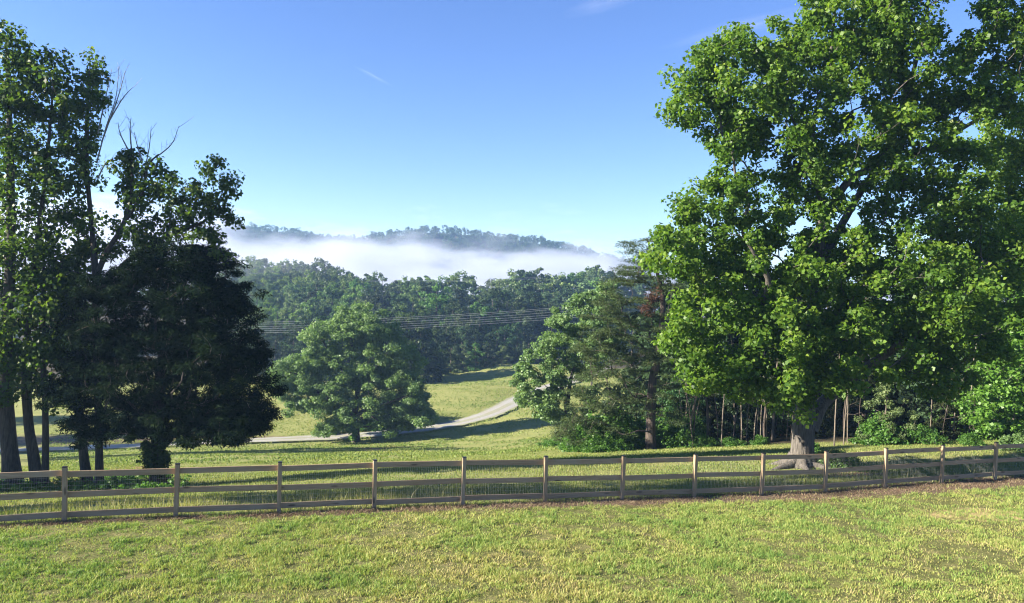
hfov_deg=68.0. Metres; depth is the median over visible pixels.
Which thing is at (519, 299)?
forest tree
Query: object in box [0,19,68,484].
sweetgum tree
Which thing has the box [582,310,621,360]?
forest tree
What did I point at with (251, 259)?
forest tree
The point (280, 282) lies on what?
forest tree
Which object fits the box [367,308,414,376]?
forest tree
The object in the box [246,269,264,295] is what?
forest tree
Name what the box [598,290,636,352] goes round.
forest tree
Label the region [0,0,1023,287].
sky
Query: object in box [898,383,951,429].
understory tree
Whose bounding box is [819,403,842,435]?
pine tree
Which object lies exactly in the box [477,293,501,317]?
forest tree
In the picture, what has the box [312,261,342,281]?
forest tree
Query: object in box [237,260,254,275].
forest tree
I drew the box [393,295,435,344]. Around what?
forest tree
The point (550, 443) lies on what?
shrub
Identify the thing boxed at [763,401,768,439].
sapling
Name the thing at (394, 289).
forest tree
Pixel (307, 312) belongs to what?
forest tree
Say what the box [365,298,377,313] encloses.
forest tree
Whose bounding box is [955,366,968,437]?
sapling
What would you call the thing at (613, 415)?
shrub
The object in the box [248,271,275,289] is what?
forest tree
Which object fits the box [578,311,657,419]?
forest tree
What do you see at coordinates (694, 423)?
sapling
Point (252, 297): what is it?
forest tree
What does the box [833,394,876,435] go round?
understory tree
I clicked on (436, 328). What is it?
forest tree
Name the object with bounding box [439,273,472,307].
forest tree
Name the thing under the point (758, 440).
shrub
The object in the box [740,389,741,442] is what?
sapling
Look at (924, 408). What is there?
forest tree
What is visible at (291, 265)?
forest tree
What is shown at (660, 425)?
shrub
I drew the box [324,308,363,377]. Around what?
forest tree
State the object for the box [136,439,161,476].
vine
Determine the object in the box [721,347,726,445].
sapling
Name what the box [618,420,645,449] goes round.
shrub
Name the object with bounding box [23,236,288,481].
cedar tree
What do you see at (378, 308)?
forest tree
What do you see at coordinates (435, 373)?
understory tree
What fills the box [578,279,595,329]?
forest tree
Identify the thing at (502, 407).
gravel road
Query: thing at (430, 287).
forest tree
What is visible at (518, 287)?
forest tree
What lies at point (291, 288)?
forest tree
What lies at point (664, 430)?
shrub
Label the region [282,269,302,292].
forest tree
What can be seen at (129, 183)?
sweetgum tree
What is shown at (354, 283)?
forest tree
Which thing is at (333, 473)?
meadow grass
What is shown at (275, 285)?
forest tree
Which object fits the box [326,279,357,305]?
forest tree
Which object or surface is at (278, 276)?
forest tree
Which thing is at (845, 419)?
sapling
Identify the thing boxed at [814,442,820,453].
shrub
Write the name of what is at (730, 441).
shrub
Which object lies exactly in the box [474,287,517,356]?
forest tree
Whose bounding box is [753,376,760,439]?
sapling
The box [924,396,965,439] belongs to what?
tree
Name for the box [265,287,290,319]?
forest tree
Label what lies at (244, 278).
forest tree
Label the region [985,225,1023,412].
forest tree
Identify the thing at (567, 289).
forest tree
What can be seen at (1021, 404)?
forest tree
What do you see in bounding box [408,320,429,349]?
forest tree
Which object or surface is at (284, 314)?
forest tree
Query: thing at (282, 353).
forest tree
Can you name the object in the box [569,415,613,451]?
shrub
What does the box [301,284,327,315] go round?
pine tree
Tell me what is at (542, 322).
forest tree
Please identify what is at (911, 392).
forest tree
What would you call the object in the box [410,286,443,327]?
forest tree
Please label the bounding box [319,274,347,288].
forest tree
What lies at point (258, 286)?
forest tree
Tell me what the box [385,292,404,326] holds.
forest tree
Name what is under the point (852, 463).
shrub
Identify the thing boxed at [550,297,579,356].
forest tree
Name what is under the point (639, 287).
forest tree
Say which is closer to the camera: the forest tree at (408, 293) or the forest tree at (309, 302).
the forest tree at (309, 302)
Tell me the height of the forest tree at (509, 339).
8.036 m
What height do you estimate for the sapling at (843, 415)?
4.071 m
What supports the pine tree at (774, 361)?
on the ground at (400, 270)
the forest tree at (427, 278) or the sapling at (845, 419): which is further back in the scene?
the forest tree at (427, 278)
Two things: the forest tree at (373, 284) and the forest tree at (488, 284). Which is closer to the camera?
the forest tree at (373, 284)
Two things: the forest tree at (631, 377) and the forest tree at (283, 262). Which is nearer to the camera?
the forest tree at (631, 377)
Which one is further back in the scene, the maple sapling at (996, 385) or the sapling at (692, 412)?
the sapling at (692, 412)
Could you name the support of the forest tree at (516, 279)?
on the ground at (400, 270)
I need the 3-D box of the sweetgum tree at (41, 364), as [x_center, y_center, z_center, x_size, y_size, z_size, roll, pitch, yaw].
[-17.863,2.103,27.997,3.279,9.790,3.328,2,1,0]
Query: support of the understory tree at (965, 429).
on the ground at (400, 270)
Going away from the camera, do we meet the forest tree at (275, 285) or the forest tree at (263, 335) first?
the forest tree at (263, 335)
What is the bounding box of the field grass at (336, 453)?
[39,363,635,467]
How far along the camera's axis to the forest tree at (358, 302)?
162.49 m
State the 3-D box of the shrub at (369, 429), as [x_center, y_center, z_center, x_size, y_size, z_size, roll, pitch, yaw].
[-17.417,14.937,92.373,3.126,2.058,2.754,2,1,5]
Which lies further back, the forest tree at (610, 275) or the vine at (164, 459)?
the forest tree at (610, 275)
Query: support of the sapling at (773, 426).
on the ground at (400, 270)
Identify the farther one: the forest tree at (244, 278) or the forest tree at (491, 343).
the forest tree at (244, 278)
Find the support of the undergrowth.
on the ground at (400, 270)
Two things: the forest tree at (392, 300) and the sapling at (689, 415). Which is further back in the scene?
the forest tree at (392, 300)
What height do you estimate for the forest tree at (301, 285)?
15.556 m
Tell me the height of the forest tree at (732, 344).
14.660 m
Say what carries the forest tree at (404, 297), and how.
on the ground at (400, 270)
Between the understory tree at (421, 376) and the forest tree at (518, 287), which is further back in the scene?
the forest tree at (518, 287)
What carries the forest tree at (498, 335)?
on the ground at (400, 270)
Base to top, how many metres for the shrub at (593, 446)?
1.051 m
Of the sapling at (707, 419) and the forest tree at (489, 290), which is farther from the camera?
the forest tree at (489, 290)
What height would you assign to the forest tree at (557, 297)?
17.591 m
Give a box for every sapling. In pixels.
[679,379,694,445]
[686,396,697,445]
[693,395,695,443]
[705,395,708,438]
[708,396,718,443]
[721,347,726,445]
[731,382,743,438]
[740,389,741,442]
[746,405,748,442]
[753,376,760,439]
[756,351,771,437]
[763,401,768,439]
[771,358,777,439]
[833,354,839,445]
[843,388,860,444]
[843,400,858,432]
[847,399,855,442]
[938,395,957,434]
[947,367,955,438]
[951,289,1023,439]
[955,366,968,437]
[968,344,976,432]
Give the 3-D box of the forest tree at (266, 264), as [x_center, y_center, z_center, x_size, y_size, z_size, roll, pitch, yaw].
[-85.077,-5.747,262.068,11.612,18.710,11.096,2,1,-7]
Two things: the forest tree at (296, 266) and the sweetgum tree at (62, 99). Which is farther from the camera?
the forest tree at (296, 266)
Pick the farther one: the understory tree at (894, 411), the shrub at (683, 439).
the shrub at (683, 439)
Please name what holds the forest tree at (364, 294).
on the ground at (400, 270)
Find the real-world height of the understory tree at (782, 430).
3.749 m
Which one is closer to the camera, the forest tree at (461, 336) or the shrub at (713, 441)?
the shrub at (713, 441)
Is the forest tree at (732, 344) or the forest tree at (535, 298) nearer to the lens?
the forest tree at (732, 344)
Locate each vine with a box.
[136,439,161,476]
[155,439,172,482]
[347,422,357,441]
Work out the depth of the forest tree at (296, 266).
248.74 m
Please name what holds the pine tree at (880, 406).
on the ground at (400, 270)
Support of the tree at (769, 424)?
on the ground at (400, 270)
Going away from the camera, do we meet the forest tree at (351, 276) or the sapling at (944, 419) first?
the sapling at (944, 419)
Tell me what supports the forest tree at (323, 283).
on the ground at (400, 270)
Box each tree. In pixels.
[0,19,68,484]
[0,226,79,486]
[3,43,100,485]
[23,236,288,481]
[24,236,111,482]
[41,46,245,484]
[230,274,242,280]
[233,270,264,294]
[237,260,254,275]
[238,255,261,278]
[239,305,268,343]
[241,281,265,301]
[243,322,278,375]
[244,291,273,319]
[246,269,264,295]
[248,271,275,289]
[249,262,269,284]
[249,278,277,300]
[251,290,281,325]
[254,279,287,318]
[255,299,276,322]
[257,266,279,290]
[258,325,287,378]
[260,258,270,267]
[260,261,277,273]
[260,319,287,358]
[261,306,290,337]
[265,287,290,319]
[266,301,439,442]
[268,293,299,327]
[269,262,302,282]
[269,271,295,292]
[271,309,299,342]
[272,259,289,274]
[273,275,295,299]
[275,324,305,368]
[276,322,295,352]
[279,283,300,309]
[280,301,311,322]
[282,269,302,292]
[283,312,329,380]
[284,270,317,297]
[285,298,328,326]
[286,259,303,283]
[286,303,321,343]
[290,262,303,279]
[290,280,311,302]
[291,283,318,315]
[299,264,310,287]
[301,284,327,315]
[301,312,349,381]
[302,263,319,276]
[305,257,334,280]
[307,271,324,287]
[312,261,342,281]
[312,283,349,316]
[313,281,334,298]
[314,269,335,283]
[317,297,339,317]
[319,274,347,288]
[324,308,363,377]
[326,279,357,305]
[327,265,348,280]
[327,296,353,317]
[332,268,349,279]
[334,272,357,282]
[334,285,364,306]
[338,278,349,296]
[341,298,371,310]
[347,277,373,294]
[351,273,381,298]
[354,288,386,305]
[365,271,385,292]
[365,289,390,322]
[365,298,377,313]
[367,275,396,295]
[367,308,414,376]
[369,303,393,322]
[374,343,431,383]
[375,312,441,374]
[379,280,419,307]
[380,285,416,326]
[383,283,408,304]
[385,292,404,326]
[390,302,412,328]
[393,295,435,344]
[397,276,415,300]
[398,276,433,303]
[403,284,429,325]
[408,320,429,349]
[408,326,442,378]
[409,275,430,306]
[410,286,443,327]
[411,280,444,323]
[411,345,443,382]
[414,283,453,339]
[422,275,454,321]
[425,325,449,362]
[427,331,448,374]
[433,298,474,350]
[438,275,468,330]
[438,319,455,357]
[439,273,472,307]
[439,328,460,359]
[441,288,475,334]
[441,346,460,371]
[446,270,477,320]
[448,345,474,372]
[450,310,485,346]
[450,326,473,366]
[454,301,505,357]
[457,322,479,363]
[460,329,486,365]
[462,342,486,370]
[466,283,482,295]
[469,295,489,347]
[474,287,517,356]
[477,278,495,299]
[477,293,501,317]
[479,279,512,320]
[479,345,495,367]
[481,332,499,362]
[486,290,527,345]
[486,327,506,361]
[489,286,528,332]
[490,268,523,294]
[493,345,512,364]
[494,324,516,361]
[499,295,538,358]
[501,281,540,330]
[502,269,544,307]
[503,271,535,305]
[505,322,527,359]
[507,280,636,434]
[508,344,523,363]
[515,272,541,309]
[515,322,532,358]
[518,284,541,331]
[518,291,552,359]
[520,332,535,360]
[520,341,537,363]
[524,267,557,309]
[527,283,562,327]
[530,300,563,352]
[533,288,571,332]
[537,274,562,309]
[542,272,583,299]
[549,236,699,448]
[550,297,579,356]
[551,285,590,322]
[552,285,585,321]
[554,272,591,314]
[559,271,596,290]
[559,303,599,360]
[571,267,608,310]
[577,266,605,288]
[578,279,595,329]
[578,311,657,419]
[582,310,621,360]
[584,264,623,289]
[588,277,624,357]
[597,271,625,316]
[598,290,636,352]
[610,296,699,420]
[613,271,634,335]
[618,270,646,333]
[619,272,658,347]
[622,274,733,426]
[627,275,658,335]
[632,0,1023,469]
[656,390,683,421]
[658,378,705,433]
[660,248,790,430]
[693,393,732,438]
[710,268,830,432]
[710,388,757,440]
[744,399,778,438]
[745,289,821,433]
[757,397,793,437]
[778,243,878,426]
[815,382,863,436]
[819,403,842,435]
[830,278,907,416]
[833,246,935,427]
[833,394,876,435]
[850,383,907,427]
[853,382,920,443]
[872,262,1002,427]
[898,243,1023,434]
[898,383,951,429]
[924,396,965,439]
[928,363,1010,437]
[949,91,1023,283]
[950,220,1023,412]
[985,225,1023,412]
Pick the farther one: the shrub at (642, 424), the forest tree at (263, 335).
the forest tree at (263, 335)
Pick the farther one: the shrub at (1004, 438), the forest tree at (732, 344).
the forest tree at (732, 344)
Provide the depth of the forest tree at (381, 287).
221.23 m
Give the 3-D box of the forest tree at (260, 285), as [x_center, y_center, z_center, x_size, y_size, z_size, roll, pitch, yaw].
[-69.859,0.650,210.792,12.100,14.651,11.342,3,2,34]
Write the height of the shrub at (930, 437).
1.351 m
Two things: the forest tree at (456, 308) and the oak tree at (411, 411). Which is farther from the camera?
the forest tree at (456, 308)
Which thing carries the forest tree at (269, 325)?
on the ground at (400, 270)
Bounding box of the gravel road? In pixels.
[0,367,613,451]
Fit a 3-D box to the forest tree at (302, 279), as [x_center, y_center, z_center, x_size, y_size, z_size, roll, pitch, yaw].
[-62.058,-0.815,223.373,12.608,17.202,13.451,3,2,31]
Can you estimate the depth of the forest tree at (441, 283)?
210.64 m
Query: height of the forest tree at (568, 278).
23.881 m
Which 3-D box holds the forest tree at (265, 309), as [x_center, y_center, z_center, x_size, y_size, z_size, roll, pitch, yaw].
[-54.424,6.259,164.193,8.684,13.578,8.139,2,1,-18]
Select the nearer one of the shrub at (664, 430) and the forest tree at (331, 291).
the shrub at (664, 430)
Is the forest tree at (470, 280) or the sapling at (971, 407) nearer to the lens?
the sapling at (971, 407)
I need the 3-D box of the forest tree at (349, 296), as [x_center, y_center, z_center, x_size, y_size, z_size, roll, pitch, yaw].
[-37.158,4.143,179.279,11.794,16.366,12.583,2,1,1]
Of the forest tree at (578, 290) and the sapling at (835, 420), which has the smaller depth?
the sapling at (835, 420)
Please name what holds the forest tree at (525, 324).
on the ground at (400, 270)
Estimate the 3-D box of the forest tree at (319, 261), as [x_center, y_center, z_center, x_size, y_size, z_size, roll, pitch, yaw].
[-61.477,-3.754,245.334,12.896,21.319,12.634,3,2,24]
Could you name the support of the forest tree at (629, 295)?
on the ground at (400, 270)
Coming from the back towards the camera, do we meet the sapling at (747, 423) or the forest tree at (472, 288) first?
the forest tree at (472, 288)
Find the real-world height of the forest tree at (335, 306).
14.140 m
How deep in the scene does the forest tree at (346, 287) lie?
212.71 m
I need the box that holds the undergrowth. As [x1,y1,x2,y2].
[0,468,191,491]
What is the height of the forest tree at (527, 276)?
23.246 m
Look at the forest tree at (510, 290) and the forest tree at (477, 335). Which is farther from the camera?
the forest tree at (510, 290)
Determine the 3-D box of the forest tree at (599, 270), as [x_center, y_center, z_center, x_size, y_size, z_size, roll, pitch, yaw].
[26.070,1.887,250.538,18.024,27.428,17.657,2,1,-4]
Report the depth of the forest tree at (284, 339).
154.97 m
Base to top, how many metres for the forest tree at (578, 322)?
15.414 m
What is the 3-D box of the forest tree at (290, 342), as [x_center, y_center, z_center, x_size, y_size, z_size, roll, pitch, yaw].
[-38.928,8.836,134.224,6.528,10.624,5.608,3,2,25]
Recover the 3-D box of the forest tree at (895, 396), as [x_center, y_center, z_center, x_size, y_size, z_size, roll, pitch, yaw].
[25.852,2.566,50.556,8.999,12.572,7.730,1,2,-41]
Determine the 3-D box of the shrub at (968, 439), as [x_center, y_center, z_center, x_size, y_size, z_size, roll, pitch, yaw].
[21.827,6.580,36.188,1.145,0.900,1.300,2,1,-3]
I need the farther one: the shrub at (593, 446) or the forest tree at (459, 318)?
the forest tree at (459, 318)
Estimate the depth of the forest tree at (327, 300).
164.87 m
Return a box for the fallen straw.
[0,470,1023,528]
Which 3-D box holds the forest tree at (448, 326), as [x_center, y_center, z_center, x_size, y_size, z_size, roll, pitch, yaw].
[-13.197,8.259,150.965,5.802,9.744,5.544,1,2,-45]
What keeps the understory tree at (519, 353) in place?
on the ground at (400, 270)
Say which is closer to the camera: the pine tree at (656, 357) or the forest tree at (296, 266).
the pine tree at (656, 357)
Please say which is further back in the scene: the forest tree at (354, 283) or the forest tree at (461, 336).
the forest tree at (354, 283)
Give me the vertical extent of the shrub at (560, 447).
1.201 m
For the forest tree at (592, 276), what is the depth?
233.58 m
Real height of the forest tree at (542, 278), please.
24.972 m
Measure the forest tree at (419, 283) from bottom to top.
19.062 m
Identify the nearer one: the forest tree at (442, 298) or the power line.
the power line
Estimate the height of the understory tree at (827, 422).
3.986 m
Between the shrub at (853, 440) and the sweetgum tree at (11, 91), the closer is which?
the sweetgum tree at (11, 91)
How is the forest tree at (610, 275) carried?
on the ground at (400, 270)
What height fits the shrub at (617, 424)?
2.572 m
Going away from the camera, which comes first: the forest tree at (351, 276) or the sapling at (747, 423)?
the sapling at (747, 423)
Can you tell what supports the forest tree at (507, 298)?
on the ground at (400, 270)
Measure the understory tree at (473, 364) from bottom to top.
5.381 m
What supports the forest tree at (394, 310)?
on the ground at (400, 270)
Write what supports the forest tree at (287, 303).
on the ground at (400, 270)
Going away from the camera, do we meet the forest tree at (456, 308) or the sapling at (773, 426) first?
the sapling at (773, 426)
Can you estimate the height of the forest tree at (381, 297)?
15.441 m
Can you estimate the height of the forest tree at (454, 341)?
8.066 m
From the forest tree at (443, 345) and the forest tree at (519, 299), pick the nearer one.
the forest tree at (443, 345)
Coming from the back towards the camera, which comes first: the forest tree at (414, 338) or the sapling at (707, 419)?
the forest tree at (414, 338)
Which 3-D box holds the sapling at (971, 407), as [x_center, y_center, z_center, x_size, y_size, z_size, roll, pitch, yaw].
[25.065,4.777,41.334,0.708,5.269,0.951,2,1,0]
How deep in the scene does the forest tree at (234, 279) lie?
234.33 m
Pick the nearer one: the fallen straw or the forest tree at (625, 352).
the fallen straw
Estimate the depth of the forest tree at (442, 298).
163.09 m
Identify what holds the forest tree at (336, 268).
on the ground at (400, 270)
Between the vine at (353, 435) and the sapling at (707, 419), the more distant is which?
the vine at (353, 435)
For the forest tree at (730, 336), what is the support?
on the ground at (400, 270)
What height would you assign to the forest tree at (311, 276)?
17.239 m
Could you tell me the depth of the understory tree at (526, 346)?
152.25 m
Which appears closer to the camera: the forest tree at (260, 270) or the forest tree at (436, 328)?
the forest tree at (436, 328)
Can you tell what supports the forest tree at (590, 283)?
on the ground at (400, 270)
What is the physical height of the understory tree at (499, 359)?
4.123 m
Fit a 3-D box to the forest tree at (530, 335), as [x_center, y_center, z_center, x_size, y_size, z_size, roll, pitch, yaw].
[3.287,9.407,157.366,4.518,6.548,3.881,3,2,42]
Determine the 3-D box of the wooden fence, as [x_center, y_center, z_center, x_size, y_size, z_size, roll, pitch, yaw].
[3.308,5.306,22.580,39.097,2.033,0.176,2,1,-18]
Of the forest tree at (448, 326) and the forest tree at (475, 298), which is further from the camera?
the forest tree at (475, 298)
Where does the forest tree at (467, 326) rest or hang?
on the ground at (400, 270)
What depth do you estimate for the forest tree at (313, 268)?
243.84 m
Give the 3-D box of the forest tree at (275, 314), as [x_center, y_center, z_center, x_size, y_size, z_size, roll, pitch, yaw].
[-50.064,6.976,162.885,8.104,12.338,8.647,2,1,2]
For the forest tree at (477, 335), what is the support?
on the ground at (400, 270)
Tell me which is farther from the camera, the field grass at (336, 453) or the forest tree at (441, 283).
the forest tree at (441, 283)
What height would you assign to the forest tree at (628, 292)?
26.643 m
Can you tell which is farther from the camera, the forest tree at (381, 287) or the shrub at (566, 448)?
the forest tree at (381, 287)
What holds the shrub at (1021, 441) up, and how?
on the ground at (400, 270)
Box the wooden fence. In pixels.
[0,442,1023,522]
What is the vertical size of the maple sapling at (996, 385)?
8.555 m
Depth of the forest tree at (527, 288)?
189.12 m
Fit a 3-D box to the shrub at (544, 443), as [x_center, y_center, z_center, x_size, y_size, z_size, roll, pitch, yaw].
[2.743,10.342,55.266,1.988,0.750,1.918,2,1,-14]
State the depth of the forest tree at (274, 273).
233.74 m
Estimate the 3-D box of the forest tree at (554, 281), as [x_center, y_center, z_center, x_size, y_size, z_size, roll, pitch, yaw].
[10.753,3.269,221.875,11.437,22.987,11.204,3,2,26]
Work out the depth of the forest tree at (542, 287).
190.48 m
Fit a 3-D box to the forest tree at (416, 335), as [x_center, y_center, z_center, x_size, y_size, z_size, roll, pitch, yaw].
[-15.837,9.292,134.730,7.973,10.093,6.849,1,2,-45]
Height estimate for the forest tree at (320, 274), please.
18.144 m
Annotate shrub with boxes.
[359,418,375,431]
[534,439,549,446]
[544,435,558,446]
[556,440,569,450]
[561,424,593,451]
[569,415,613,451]
[571,433,603,452]
[573,406,643,444]
[582,438,631,452]
[589,430,636,452]
[606,411,642,448]
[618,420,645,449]
[630,416,663,448]
[636,407,716,448]
[656,424,682,447]
[670,427,710,447]
[687,434,719,447]
[712,436,748,446]
[749,434,770,445]
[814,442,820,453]
[815,448,855,467]
[828,450,872,471]
[847,419,886,443]
[854,410,904,445]
[899,422,954,444]
[956,431,986,445]
[996,431,1022,451]
[1014,429,1023,452]
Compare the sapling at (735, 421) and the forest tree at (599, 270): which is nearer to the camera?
the sapling at (735, 421)
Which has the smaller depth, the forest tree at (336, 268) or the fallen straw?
the fallen straw
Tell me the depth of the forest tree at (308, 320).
131.29 m
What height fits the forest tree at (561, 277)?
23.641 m
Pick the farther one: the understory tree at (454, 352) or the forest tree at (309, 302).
the forest tree at (309, 302)
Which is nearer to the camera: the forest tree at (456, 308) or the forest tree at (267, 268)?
the forest tree at (456, 308)
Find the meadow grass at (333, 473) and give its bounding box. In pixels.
[0,439,1023,523]
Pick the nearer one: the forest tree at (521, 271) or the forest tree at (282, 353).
the forest tree at (282, 353)
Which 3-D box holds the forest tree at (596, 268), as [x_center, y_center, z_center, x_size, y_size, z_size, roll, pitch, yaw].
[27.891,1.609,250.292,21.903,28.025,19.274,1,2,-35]
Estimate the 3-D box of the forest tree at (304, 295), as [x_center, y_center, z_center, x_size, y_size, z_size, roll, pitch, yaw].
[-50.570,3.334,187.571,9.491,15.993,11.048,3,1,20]
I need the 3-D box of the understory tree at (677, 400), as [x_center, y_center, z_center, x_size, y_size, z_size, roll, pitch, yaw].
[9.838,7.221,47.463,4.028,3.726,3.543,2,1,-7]
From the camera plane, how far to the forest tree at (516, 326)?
156.28 m
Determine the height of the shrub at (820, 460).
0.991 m
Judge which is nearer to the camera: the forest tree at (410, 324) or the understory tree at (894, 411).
the understory tree at (894, 411)
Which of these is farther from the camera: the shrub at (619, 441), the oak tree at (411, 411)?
the oak tree at (411, 411)
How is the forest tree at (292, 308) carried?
on the ground at (400, 270)
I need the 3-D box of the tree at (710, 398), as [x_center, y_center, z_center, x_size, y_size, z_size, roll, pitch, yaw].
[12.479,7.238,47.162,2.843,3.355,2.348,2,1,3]
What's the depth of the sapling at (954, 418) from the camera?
39.76 m
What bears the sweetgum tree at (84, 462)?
on the ground at (400, 270)
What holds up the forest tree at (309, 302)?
on the ground at (400, 270)
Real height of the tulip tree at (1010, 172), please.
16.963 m
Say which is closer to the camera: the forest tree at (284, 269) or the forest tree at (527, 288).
the forest tree at (527, 288)
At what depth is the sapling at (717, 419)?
43.76 m
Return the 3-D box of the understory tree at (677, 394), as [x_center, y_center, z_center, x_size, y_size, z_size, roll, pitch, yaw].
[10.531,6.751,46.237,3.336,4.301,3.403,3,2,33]
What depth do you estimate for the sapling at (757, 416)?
43.30 m
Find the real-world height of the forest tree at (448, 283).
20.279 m
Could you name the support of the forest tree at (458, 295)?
on the ground at (400, 270)
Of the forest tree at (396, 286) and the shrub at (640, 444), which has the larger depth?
the forest tree at (396, 286)
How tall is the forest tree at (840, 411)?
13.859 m
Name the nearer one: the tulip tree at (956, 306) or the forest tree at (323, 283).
the tulip tree at (956, 306)
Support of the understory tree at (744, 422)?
on the ground at (400, 270)
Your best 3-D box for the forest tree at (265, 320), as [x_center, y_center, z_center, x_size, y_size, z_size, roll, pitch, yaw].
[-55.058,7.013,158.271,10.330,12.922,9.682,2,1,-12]
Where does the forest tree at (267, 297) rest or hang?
on the ground at (400, 270)
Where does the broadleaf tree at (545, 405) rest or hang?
on the ground at (400, 270)
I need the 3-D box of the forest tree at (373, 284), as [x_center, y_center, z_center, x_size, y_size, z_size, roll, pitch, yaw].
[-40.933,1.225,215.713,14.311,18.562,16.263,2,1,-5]
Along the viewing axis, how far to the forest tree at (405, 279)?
210.69 m
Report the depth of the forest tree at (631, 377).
50.71 m
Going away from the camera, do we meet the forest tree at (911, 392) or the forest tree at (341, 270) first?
the forest tree at (911, 392)
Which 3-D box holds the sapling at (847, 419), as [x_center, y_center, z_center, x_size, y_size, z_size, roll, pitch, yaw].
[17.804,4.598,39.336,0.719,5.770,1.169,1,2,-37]
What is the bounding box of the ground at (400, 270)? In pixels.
[0,228,1023,602]
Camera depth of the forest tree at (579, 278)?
227.37 m
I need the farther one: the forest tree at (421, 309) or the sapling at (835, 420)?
the forest tree at (421, 309)
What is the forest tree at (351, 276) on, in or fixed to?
on the ground at (400, 270)
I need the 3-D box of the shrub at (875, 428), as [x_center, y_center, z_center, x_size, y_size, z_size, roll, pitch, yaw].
[18.405,6.442,37.892,2.360,1.929,2.678,3,1,20]
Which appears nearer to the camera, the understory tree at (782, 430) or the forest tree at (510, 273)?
the understory tree at (782, 430)
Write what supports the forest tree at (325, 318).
on the ground at (400, 270)
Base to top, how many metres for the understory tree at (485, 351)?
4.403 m
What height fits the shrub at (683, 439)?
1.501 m
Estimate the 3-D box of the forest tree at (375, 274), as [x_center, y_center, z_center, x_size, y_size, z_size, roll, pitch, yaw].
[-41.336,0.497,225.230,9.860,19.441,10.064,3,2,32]
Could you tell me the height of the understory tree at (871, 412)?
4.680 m
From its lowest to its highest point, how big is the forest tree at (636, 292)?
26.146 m
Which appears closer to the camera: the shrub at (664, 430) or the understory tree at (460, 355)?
the shrub at (664, 430)
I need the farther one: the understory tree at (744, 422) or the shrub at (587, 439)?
the understory tree at (744, 422)
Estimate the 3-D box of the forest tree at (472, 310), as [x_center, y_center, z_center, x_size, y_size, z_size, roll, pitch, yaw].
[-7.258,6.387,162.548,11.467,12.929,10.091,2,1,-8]
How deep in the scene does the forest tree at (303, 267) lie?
246.93 m

